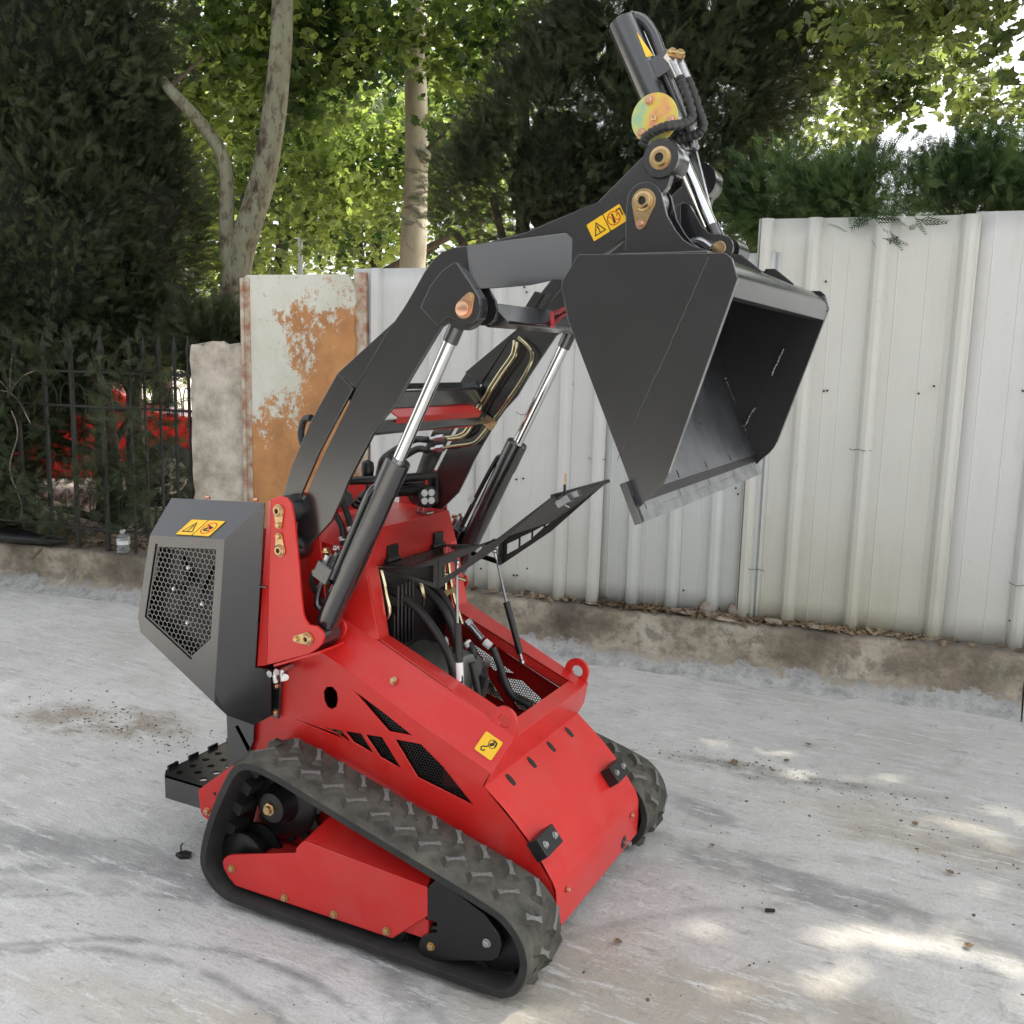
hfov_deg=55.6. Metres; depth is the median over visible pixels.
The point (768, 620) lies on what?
broken tile
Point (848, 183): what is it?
juniper
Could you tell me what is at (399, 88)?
background tree
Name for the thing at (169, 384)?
background tree
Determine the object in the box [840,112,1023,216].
juniper
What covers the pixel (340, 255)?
background tree
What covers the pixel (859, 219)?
juniper twig
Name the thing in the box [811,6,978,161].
background tree
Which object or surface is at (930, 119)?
sky
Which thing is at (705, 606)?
broken tile
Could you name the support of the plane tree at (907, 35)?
on the paving behind the fence
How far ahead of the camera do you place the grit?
3.95 m
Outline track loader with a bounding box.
[138,11,829,998]
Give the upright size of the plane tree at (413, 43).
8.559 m
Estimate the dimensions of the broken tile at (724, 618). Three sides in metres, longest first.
0.191 x 0.078 x 0.018 m
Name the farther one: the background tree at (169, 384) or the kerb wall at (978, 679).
the background tree at (169, 384)
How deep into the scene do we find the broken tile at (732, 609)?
5.07 m
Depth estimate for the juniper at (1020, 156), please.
4.79 m
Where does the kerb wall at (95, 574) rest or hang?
on the ground
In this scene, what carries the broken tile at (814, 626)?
on the kerb wall at (978, 679)
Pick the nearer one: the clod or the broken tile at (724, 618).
the clod
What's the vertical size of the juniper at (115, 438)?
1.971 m
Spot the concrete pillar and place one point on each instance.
(217, 422)
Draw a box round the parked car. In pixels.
[14,381,194,505]
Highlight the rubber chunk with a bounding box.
[765,908,774,912]
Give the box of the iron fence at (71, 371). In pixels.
[0,332,193,553]
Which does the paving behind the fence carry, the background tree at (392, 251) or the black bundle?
the background tree at (392, 251)
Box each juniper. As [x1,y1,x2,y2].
[0,0,231,513]
[0,68,220,521]
[0,79,181,526]
[0,313,196,559]
[0,336,193,535]
[130,282,240,387]
[387,0,643,256]
[504,0,823,252]
[655,0,846,252]
[712,96,869,252]
[765,117,962,218]
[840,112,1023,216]
[942,110,1023,213]
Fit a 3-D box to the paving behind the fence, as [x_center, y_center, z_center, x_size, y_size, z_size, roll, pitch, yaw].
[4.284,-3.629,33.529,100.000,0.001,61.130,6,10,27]
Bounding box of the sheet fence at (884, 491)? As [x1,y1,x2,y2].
[354,211,1023,649]
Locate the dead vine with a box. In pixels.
[0,354,36,519]
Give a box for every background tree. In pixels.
[128,0,331,406]
[142,49,883,401]
[196,0,516,282]
[370,0,601,243]
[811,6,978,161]
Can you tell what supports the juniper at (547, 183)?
on the paving behind the fence
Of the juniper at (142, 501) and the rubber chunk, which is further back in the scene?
the juniper at (142, 501)
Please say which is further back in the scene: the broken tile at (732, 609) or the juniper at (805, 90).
the juniper at (805, 90)
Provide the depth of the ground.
3.06 m
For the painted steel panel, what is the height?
1.775 m
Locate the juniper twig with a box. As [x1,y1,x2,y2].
[829,193,948,250]
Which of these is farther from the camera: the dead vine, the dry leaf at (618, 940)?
the dead vine
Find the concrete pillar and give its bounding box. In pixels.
[190,341,243,501]
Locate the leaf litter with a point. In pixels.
(752, 620)
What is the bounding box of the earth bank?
[14,501,159,532]
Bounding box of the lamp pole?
[297,195,302,273]
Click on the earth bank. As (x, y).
(89, 522)
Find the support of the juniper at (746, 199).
on the paving behind the fence
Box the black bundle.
[0,526,66,543]
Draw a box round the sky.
[161,0,1023,297]
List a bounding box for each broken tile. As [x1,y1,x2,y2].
[671,608,698,614]
[699,601,710,611]
[705,612,735,621]
[728,604,737,613]
[764,618,783,624]
[810,623,819,628]
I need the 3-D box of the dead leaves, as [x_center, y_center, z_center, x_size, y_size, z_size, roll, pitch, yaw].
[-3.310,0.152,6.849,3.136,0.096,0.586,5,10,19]
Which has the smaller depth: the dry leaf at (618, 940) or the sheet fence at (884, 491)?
the dry leaf at (618, 940)
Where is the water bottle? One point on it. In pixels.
(122, 540)
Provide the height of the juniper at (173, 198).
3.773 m
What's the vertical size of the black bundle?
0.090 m
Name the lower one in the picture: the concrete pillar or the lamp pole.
the concrete pillar
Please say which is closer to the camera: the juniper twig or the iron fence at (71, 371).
the juniper twig
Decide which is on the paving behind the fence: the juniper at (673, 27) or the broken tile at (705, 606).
the juniper at (673, 27)
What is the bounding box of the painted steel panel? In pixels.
[240,272,369,527]
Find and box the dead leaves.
[12,523,159,554]
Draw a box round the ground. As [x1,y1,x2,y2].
[0,368,1023,1023]
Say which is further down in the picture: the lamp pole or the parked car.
the parked car
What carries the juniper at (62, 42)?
on the paving behind the fence
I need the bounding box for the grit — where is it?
[0,677,1023,1021]
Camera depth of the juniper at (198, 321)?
6.37 m
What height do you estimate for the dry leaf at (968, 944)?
0.005 m
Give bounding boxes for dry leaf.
[612,938,621,942]
[964,942,974,946]
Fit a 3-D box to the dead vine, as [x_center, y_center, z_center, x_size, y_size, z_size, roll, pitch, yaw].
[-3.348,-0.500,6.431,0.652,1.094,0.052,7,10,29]
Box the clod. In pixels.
[175,843,191,858]
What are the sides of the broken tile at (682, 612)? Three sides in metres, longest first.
0.158 x 0.068 x 0.020 m
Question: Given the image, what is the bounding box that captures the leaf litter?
[465,585,1023,650]
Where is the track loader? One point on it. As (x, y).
(400, 779)
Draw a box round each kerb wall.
[0,525,159,606]
[445,588,1023,722]
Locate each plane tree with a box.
[137,0,424,306]
[235,0,541,269]
[766,0,1023,151]
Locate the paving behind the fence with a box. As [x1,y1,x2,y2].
[26,370,194,508]
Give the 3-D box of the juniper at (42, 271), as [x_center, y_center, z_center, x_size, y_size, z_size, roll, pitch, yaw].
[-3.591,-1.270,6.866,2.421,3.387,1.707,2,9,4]
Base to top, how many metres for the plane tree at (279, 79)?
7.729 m
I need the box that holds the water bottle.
[116,529,129,552]

